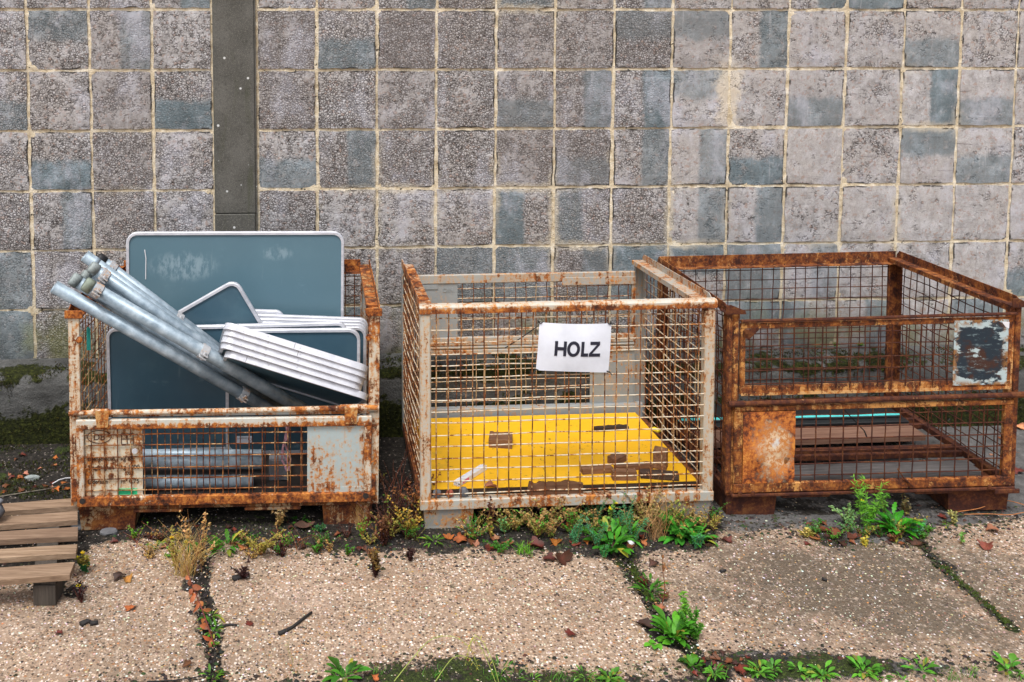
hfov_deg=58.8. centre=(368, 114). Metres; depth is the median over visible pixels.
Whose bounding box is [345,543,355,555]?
weed sprig
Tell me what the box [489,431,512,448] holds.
wood scrap
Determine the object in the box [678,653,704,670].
leafy weed
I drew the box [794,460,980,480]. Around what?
wooden plank
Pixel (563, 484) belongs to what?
chipboard piece
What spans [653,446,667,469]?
wood scrap
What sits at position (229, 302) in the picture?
sign panel
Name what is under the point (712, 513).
weed sprig
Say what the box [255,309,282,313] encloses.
sign panel
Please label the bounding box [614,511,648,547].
leafy weed
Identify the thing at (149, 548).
weed sprig
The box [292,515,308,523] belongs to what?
leafy weed
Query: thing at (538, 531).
weed sprig
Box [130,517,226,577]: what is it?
grass tuft
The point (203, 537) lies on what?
weed sprig
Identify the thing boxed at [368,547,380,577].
weed sprig
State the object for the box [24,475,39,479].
stone
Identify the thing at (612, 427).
wood scrap
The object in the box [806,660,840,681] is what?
leafy weed
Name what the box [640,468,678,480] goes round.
wood scrap
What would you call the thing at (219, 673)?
leafy weed
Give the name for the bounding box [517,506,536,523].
weed sprig
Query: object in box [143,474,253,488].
steel pole
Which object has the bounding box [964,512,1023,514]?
runner stem
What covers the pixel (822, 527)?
fallen leaf
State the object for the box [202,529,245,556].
leafy weed
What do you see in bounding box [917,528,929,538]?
weed sprig
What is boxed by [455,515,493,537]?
weed sprig
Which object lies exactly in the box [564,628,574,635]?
fallen leaf
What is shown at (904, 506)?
weed sprig
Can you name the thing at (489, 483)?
fallen leaf
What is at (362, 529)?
weed sprig
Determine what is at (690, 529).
leafy weed
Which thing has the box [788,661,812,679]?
leafy weed
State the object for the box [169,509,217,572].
grass tuft
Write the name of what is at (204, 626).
fallen leaves
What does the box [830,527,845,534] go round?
fallen leaf
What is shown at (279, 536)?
weed sprig
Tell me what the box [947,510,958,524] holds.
weed sprig
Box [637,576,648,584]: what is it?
weed sprig
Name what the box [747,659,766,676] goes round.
grass tuft
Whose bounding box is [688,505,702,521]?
weed sprig
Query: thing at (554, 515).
weed sprig
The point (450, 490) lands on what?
rubble
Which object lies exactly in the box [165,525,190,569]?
weed sprig
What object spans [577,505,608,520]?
weed sprig
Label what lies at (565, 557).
fallen leaf
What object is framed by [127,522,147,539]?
weed sprig
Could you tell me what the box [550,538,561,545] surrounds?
fallen leaf
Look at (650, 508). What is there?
weed sprig
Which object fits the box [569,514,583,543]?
weed sprig
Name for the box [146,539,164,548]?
leafy weed
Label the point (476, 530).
weed sprig
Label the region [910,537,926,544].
fallen leaf
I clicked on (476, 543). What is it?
fallen leaf
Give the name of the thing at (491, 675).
grass tuft
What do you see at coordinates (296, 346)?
sign panel
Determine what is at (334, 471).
cage pallet
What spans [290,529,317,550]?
grass tuft
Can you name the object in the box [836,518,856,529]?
weed sprig
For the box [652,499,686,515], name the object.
weed sprig
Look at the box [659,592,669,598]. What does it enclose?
fallen leaf
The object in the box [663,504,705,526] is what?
weed sprig
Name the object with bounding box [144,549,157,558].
weed sprig
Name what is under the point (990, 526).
fallen leaf
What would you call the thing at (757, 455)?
cage pallet
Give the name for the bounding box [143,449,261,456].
steel pole
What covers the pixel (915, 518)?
weed sprig
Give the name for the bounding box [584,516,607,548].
weed sprig
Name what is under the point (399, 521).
weed sprig
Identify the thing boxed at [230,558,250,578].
weed sprig
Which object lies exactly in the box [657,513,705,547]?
leafy weed
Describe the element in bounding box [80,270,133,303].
steel pole
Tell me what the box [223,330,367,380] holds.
sign panel
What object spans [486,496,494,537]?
weed sprig
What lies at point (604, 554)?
weed sprig
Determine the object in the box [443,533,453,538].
fallen leaf
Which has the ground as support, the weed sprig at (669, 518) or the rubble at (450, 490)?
the weed sprig at (669, 518)
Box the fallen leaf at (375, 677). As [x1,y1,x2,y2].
[371,674,378,681]
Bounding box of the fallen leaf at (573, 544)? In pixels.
[569,540,584,545]
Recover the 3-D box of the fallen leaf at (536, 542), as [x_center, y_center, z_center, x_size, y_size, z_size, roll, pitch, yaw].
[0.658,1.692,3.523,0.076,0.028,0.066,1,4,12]
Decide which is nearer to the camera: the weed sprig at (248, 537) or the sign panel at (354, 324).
the weed sprig at (248, 537)
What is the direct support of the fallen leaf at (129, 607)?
on the ground
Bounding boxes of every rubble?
[433,489,440,496]
[446,489,453,496]
[459,487,468,496]
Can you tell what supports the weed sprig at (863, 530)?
on the ground
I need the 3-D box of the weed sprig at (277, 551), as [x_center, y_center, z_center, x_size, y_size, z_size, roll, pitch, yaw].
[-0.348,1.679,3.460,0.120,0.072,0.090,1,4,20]
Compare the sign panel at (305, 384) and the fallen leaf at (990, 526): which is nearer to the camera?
the fallen leaf at (990, 526)
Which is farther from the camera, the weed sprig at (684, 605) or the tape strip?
the tape strip
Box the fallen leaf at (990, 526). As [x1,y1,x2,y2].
[985,523,1001,531]
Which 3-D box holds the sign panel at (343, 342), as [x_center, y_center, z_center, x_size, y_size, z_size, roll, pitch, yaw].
[-0.345,1.259,4.064,0.610,0.577,0.025,0,4,-3]
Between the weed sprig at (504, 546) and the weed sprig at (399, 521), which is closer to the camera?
the weed sprig at (504, 546)
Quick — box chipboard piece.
[527,479,582,494]
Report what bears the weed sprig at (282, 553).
on the ground
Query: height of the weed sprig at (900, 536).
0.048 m
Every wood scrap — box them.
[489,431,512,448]
[581,465,612,474]
[594,424,628,431]
[607,452,626,463]
[611,468,636,480]
[614,461,652,469]
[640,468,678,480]
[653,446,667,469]
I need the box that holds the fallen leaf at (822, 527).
[810,524,829,530]
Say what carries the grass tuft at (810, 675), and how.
on the ground
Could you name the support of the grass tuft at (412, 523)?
on the ground
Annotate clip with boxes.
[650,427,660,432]
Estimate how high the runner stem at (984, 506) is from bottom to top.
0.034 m
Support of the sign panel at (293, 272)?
on the cage pallet at (334, 471)
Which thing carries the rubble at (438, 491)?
on the cage pallet at (432, 308)
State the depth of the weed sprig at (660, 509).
3.68 m
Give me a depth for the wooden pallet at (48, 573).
3.37 m
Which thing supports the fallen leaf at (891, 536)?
on the ground
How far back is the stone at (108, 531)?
3.62 m
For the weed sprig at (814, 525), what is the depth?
3.63 m
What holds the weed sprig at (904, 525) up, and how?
on the ground
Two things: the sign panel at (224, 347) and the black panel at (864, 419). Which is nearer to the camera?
the sign panel at (224, 347)
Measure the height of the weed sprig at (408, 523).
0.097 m
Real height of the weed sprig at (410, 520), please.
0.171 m
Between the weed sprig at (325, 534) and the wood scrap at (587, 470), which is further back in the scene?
the wood scrap at (587, 470)
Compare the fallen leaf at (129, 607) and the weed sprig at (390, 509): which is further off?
the weed sprig at (390, 509)
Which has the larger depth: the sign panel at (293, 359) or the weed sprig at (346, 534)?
the sign panel at (293, 359)
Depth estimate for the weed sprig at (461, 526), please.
3.57 m
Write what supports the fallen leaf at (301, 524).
on the ground
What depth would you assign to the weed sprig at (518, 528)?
3.63 m
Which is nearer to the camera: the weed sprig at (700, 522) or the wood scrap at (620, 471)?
the weed sprig at (700, 522)
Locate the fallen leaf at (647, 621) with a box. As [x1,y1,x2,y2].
[632,617,652,628]
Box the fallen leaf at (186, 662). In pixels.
[182,659,193,666]
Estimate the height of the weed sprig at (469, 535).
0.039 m
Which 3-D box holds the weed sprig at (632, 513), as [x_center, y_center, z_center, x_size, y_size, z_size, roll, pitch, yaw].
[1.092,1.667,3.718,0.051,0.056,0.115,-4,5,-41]
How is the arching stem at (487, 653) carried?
on the ground
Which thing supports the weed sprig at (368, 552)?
on the ground
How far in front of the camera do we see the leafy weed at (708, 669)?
2.79 m
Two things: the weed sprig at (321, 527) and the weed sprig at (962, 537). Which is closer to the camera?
the weed sprig at (962, 537)
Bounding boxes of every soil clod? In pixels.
[79,619,90,626]
[90,620,97,625]
[232,572,246,580]
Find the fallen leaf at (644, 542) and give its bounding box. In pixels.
[640,539,646,547]
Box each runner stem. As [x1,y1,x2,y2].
[958,500,1023,511]
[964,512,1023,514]
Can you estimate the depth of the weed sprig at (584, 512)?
3.67 m
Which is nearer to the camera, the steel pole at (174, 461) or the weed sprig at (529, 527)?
the weed sprig at (529, 527)
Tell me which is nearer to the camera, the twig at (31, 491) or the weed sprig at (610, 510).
the weed sprig at (610, 510)
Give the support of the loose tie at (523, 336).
hanging from the cage pallet at (432, 308)
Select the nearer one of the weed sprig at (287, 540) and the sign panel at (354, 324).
the weed sprig at (287, 540)
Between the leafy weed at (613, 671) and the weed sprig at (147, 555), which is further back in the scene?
the weed sprig at (147, 555)
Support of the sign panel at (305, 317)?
on the cage pallet at (334, 471)
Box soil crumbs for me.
[0,504,1023,681]
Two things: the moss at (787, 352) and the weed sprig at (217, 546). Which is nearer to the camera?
the weed sprig at (217, 546)
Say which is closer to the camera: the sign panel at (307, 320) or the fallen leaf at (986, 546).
the fallen leaf at (986, 546)
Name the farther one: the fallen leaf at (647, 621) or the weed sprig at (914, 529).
the weed sprig at (914, 529)
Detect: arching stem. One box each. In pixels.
[394,635,479,680]
[435,655,478,681]
[465,634,498,681]
[468,639,495,681]
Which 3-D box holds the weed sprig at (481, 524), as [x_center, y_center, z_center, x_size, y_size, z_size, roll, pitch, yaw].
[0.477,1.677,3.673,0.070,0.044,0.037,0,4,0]
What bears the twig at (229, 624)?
on the ground
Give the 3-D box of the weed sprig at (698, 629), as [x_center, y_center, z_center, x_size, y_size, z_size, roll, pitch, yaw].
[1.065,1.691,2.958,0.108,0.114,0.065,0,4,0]
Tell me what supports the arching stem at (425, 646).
on the ground
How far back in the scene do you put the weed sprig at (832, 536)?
3.57 m
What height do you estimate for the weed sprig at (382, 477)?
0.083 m
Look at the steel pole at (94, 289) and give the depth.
3.71 m
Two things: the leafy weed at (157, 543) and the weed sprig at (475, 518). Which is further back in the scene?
the weed sprig at (475, 518)
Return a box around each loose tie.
[505,326,537,347]
[844,409,866,436]
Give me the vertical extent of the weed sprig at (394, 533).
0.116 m
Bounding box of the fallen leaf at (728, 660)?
[724,657,732,664]
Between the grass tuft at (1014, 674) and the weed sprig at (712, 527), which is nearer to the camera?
the grass tuft at (1014, 674)
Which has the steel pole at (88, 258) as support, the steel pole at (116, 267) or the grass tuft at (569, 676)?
the steel pole at (116, 267)
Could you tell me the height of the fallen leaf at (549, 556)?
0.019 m
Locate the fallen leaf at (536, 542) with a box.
[526,536,544,548]
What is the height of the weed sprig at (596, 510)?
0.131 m
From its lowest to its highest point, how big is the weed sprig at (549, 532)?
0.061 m
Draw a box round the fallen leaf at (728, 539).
[719,535,733,542]
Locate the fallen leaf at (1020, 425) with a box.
[1017,423,1023,429]
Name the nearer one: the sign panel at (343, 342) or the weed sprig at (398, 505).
the weed sprig at (398, 505)
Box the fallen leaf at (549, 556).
[539,552,556,559]
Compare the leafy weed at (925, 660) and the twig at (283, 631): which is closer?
the leafy weed at (925, 660)
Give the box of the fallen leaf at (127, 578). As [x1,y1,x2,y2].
[122,572,132,582]
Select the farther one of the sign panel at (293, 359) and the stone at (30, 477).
the stone at (30, 477)
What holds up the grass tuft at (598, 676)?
on the ground
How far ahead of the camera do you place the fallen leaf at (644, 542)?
3.53 m
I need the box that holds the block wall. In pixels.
[0,0,1023,444]
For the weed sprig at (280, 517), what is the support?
on the ground
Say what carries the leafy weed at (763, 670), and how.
on the ground
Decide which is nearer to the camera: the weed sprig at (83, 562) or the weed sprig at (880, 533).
the weed sprig at (83, 562)
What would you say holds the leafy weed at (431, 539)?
on the ground
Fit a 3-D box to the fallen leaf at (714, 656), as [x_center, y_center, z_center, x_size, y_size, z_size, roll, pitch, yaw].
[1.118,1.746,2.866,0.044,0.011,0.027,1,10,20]
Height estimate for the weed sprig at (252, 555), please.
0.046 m
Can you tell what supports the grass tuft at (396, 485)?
on the ground
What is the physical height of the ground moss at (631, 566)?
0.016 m
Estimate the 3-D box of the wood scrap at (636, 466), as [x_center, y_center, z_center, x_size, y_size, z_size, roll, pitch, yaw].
[1.143,1.516,3.847,0.165,0.022,0.030,-1,3,-7]
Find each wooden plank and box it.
[690,424,925,447]
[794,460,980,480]
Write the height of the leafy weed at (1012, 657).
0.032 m
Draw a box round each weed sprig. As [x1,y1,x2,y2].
[72,574,88,602]
[74,550,90,573]
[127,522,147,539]
[139,543,156,554]
[141,521,177,540]
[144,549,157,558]
[164,546,179,557]
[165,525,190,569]
[177,510,214,565]
[207,533,229,547]
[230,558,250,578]
[236,532,260,546]
[239,532,260,542]
[239,546,262,558]
[240,529,283,554]
[268,531,296,554]
[270,504,286,526]
[270,521,289,539]
[271,539,296,552]
[274,529,297,544]
[280,547,286,556]
[303,521,328,550]
[307,542,319,552]
[308,528,342,542]
[314,523,325,532]
[315,538,333,552]
[336,523,353,537]
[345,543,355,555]
[356,501,417,528]
[356,517,370,537]
[357,497,402,533]
[361,526,379,544]
[362,547,373,554]
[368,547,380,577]
[370,512,403,539]
[371,489,418,517]
[371,512,404,533]
[373,513,391,545]
[376,519,392,544]
[378,471,418,526]
[379,469,387,483]
[380,500,399,521]
[386,494,423,533]
[387,510,415,534]
[391,471,440,516]
[392,518,412,536]
[398,517,424,539]
[401,465,413,491]
[406,546,416,560]
[414,499,421,523]
[453,506,492,538]
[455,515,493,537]
[464,529,475,538]
[468,520,487,535]
[473,508,487,526]
[477,519,487,525]
[478,507,530,524]
[482,538,512,552]
[484,507,518,530]
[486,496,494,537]
[491,508,529,530]
[497,516,506,533]
[508,511,527,530]
[514,507,560,527]
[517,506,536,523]
[518,510,556,537]
[519,513,532,529]
[520,507,557,530]
[525,506,548,521]
[532,491,584,528]
[543,521,555,537]
[554,506,607,518]
[558,490,593,521]
[562,508,576,533]
[567,510,590,525]
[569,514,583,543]
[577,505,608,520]
[582,499,606,520]
[584,509,607,519]
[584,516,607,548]
[591,514,601,529]
[591,521,612,537]
[592,517,637,537]
[600,542,610,558]
[605,499,616,525]
[609,493,636,534]
[617,506,649,542]
[620,486,665,528]
[622,504,641,518]
[625,499,695,523]
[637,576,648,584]
[646,517,661,530]
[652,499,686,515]
[655,511,684,531]
[660,555,668,603]
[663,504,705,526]
[669,500,692,526]
[670,507,712,519]
[674,510,722,528]
[675,516,701,531]
[675,604,705,639]
[678,591,689,619]
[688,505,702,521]
[690,533,705,548]
[700,506,723,530]
[708,502,729,519]
[797,527,811,537]
[804,522,819,529]
[807,520,825,534]
[811,518,821,524]
[825,524,852,538]
[829,502,868,522]
[833,519,855,531]
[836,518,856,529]
[850,475,889,526]
[854,524,878,536]
[855,523,886,536]
[860,534,868,546]
[867,521,888,537]
[878,493,889,512]
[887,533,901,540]
[892,519,909,531]
[893,525,905,538]
[900,493,911,515]
[906,512,927,525]
[908,519,926,534]
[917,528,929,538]
[924,524,935,531]
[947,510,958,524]
[959,532,965,543]
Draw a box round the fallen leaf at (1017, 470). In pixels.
[1015,467,1023,473]
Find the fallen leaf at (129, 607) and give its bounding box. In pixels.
[123,604,135,610]
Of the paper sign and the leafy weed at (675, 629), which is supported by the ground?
the leafy weed at (675, 629)
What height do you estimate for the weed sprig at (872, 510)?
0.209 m
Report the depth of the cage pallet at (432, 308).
3.70 m
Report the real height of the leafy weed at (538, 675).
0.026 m
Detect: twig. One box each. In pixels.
[0,482,70,496]
[147,673,221,681]
[218,623,237,627]
[278,611,312,635]
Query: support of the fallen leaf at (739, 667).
on the ground
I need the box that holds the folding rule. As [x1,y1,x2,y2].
[454,464,486,486]
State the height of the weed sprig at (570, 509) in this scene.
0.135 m
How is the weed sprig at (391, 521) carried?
on the ground
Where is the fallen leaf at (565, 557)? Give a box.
[554,549,572,566]
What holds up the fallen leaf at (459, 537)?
on the ground
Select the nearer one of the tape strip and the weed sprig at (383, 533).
the weed sprig at (383, 533)
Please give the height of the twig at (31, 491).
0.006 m
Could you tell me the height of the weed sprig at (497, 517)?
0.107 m
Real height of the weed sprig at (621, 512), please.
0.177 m
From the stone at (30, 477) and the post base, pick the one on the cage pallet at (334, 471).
the post base
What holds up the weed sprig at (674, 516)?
on the ground
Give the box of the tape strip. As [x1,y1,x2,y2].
[87,327,90,349]
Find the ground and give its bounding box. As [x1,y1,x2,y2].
[0,426,1023,681]
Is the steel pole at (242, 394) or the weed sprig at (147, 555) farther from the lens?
the steel pole at (242, 394)
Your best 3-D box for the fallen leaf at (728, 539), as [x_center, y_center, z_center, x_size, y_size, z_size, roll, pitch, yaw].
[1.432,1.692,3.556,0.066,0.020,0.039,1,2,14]
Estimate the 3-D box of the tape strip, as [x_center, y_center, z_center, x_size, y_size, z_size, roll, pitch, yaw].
[-1.174,0.938,3.735,0.016,0.100,0.009,0,4,-3]
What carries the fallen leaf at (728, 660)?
on the ground
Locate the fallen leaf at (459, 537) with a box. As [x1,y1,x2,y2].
[453,532,466,542]
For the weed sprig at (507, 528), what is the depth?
3.62 m
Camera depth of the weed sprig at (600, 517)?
3.72 m
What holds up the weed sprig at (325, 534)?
on the ground
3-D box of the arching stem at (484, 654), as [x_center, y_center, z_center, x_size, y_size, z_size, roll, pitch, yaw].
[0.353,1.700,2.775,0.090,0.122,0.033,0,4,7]
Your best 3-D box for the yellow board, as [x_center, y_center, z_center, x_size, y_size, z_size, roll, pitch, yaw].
[0.792,1.528,4.068,1.130,0.022,0.736,-1,3,-3]
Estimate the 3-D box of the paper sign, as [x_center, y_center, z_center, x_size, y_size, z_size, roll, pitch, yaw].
[0.833,0.947,3.627,0.328,0.235,0.021,-1,3,-3]
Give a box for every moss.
[0,345,1022,444]
[0,442,1022,678]
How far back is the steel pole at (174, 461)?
3.74 m
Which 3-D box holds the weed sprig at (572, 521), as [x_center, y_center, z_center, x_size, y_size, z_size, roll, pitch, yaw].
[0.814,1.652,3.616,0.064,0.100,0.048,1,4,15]
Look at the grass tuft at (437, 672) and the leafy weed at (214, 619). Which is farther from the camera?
the leafy weed at (214, 619)
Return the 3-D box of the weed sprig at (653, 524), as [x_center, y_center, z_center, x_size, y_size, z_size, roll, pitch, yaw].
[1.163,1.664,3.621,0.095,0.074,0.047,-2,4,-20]
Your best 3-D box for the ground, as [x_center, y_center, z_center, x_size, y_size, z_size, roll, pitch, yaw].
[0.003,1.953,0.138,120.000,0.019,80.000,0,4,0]
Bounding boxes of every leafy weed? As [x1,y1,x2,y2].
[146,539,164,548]
[197,609,224,624]
[197,615,223,637]
[198,664,224,681]
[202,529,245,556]
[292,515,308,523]
[322,656,371,681]
[417,534,443,546]
[492,655,513,681]
[517,669,540,681]
[571,664,596,681]
[577,526,589,534]
[582,517,635,556]
[597,667,624,681]
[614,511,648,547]
[628,572,667,601]
[644,635,671,649]
[649,605,697,648]
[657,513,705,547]
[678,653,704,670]
[681,522,718,546]
[703,661,728,681]
[743,660,775,680]
[760,658,781,675]
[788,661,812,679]
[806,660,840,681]
[846,654,885,679]
[865,502,924,542]
[867,666,893,681]
[900,654,939,680]
[992,651,1023,677]
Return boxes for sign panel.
[106,321,346,448]
[126,231,343,316]
[178,282,262,324]
[218,336,363,385]
[219,343,361,390]
[220,323,368,372]
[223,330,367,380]
[223,351,367,404]
[226,328,359,453]
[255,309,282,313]
[257,313,367,352]
[260,317,366,334]
[262,321,365,330]
[346,326,365,414]
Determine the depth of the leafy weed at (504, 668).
2.80 m
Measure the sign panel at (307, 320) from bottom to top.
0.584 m
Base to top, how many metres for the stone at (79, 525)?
0.017 m
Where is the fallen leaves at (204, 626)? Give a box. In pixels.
[185,566,214,647]
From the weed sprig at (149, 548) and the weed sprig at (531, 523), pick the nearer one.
the weed sprig at (149, 548)
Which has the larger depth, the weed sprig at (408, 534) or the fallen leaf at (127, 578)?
the weed sprig at (408, 534)
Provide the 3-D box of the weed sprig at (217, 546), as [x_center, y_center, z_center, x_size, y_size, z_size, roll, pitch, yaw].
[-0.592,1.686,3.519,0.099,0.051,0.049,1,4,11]
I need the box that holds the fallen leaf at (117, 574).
[109,571,126,580]
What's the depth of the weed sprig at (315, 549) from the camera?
3.48 m
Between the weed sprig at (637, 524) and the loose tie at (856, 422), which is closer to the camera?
the weed sprig at (637, 524)
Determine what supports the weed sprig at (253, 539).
on the ground
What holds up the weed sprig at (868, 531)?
on the ground
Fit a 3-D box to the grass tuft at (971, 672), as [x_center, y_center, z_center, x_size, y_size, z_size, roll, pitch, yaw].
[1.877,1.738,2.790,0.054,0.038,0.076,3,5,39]
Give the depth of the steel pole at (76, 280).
3.77 m
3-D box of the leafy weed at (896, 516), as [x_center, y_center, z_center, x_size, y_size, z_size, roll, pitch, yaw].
[2.136,1.651,3.618,0.207,0.090,0.201,3,5,35]
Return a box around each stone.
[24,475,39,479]
[71,521,84,530]
[100,527,117,535]
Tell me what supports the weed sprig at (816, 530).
on the ground
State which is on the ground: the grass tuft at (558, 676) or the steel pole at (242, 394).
the grass tuft at (558, 676)
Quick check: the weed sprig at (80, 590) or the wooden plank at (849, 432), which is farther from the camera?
the wooden plank at (849, 432)
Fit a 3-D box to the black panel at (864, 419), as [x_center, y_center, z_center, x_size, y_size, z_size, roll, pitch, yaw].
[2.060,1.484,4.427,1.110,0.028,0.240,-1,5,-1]
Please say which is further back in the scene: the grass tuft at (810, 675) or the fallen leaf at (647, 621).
the fallen leaf at (647, 621)
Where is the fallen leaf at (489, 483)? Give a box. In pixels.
[485,481,500,488]
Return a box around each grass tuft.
[125,532,143,549]
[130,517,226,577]
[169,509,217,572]
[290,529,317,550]
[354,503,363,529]
[382,451,407,520]
[392,505,430,540]
[422,665,445,680]
[483,668,500,681]
[512,539,534,556]
[550,669,567,681]
[559,670,579,681]
[589,669,608,681]
[628,472,688,540]
[636,466,675,535]
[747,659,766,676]
[802,667,814,681]
[936,665,959,680]
[959,663,977,680]
[1007,668,1023,680]
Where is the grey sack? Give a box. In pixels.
[0,498,4,517]
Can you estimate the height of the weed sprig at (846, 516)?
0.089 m
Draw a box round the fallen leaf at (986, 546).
[977,539,992,552]
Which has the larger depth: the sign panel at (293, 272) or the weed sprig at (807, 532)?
the sign panel at (293, 272)
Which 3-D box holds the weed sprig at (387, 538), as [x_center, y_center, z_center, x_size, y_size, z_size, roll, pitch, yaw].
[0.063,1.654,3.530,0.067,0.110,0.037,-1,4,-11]
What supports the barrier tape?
hanging from the cage pallet at (334, 471)
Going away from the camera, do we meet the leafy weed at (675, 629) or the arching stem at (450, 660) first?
the arching stem at (450, 660)
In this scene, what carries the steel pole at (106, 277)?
in the cage pallet at (334, 471)
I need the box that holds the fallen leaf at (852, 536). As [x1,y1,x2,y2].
[847,531,860,538]
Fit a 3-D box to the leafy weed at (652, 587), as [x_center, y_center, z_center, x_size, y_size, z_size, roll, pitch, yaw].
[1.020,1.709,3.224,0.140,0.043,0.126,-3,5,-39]
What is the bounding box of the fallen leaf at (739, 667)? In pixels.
[734,664,745,674]
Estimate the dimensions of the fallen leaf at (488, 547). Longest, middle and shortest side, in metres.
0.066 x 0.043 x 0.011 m
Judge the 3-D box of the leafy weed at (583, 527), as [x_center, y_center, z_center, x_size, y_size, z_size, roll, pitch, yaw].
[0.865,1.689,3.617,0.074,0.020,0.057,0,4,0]
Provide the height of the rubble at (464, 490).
0.036 m
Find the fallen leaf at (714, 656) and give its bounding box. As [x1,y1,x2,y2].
[709,653,722,660]
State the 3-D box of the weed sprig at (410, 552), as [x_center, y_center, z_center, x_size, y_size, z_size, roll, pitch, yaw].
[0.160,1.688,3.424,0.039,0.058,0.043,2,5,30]
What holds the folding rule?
on the yellow board
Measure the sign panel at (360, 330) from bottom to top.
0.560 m
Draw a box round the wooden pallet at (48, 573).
[0,498,77,605]
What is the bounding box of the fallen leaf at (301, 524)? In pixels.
[294,520,314,527]
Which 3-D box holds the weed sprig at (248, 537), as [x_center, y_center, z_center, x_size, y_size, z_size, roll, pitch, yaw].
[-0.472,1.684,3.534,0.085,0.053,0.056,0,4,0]
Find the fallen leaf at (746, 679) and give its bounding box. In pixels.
[742,677,751,681]
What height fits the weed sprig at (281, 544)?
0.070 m
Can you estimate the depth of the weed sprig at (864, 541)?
3.52 m
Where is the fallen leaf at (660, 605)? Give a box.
[655,603,666,609]
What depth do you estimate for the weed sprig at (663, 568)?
3.13 m
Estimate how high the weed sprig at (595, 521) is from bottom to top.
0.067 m
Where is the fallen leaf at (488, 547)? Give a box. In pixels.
[484,544,493,550]
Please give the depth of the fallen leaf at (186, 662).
2.85 m
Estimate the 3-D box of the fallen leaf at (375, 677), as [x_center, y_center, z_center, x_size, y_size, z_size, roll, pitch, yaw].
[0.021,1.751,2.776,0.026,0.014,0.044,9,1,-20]
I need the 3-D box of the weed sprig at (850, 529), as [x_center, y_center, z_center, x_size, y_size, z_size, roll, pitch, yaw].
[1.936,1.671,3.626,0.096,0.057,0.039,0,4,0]
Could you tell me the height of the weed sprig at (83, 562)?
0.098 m
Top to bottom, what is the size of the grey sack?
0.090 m
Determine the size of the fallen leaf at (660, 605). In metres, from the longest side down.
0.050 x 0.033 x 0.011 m
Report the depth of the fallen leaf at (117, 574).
3.31 m
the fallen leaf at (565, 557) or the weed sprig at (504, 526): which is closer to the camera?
the fallen leaf at (565, 557)
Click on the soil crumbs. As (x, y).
(542, 550)
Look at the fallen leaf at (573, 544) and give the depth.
3.53 m
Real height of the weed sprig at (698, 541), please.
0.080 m
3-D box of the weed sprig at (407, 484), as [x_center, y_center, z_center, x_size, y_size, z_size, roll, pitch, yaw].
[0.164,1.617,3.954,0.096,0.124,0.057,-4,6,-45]
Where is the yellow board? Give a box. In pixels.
[413,412,695,493]
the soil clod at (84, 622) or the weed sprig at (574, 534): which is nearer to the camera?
the soil clod at (84, 622)
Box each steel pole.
[50,281,289,415]
[68,273,284,406]
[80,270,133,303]
[81,251,218,348]
[81,277,324,415]
[87,261,218,352]
[97,253,219,345]
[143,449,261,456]
[143,457,261,468]
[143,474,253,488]
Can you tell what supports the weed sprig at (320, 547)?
on the ground
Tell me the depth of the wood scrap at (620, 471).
3.74 m
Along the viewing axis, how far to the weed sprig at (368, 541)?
3.54 m
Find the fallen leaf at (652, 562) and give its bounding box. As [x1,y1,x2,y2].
[649,558,657,566]
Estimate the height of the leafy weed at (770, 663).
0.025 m
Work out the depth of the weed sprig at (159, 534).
3.57 m
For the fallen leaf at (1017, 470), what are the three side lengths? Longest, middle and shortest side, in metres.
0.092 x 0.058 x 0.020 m
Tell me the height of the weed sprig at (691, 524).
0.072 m
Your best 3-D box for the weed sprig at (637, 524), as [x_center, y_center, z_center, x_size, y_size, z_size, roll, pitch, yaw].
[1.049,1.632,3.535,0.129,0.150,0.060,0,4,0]
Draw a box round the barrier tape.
[281,427,289,470]
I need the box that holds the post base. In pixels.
[269,450,286,480]
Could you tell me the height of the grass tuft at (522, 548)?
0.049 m
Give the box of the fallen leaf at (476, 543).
[472,539,479,546]
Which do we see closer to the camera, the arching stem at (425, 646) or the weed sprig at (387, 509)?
the arching stem at (425, 646)
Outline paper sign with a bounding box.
[534,320,611,374]
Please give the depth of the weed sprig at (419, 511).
3.69 m
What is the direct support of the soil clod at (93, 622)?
on the ground
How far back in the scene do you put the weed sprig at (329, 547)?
3.48 m
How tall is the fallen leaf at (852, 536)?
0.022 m
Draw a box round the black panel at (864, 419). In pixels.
[668,402,908,429]
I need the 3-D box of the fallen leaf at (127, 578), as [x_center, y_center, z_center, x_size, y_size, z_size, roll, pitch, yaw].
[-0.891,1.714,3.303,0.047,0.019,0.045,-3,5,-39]
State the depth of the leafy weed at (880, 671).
2.79 m
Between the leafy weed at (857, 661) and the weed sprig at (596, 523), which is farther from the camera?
the weed sprig at (596, 523)
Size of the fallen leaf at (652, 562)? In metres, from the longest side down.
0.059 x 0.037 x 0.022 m
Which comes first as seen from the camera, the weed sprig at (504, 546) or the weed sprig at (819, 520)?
the weed sprig at (504, 546)
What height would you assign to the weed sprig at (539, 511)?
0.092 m
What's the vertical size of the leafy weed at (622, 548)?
0.092 m
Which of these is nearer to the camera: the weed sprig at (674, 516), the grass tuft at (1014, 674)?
the grass tuft at (1014, 674)
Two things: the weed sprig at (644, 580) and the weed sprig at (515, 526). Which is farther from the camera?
the weed sprig at (515, 526)
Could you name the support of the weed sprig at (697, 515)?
on the ground
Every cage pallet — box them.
[64,259,381,529]
[401,255,717,528]
[657,251,1023,514]
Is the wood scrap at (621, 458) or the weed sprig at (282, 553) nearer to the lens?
the weed sprig at (282, 553)
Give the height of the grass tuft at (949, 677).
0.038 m
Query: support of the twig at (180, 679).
on the ground
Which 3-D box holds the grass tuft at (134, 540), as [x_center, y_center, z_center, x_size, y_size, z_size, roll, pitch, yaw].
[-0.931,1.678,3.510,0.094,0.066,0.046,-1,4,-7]

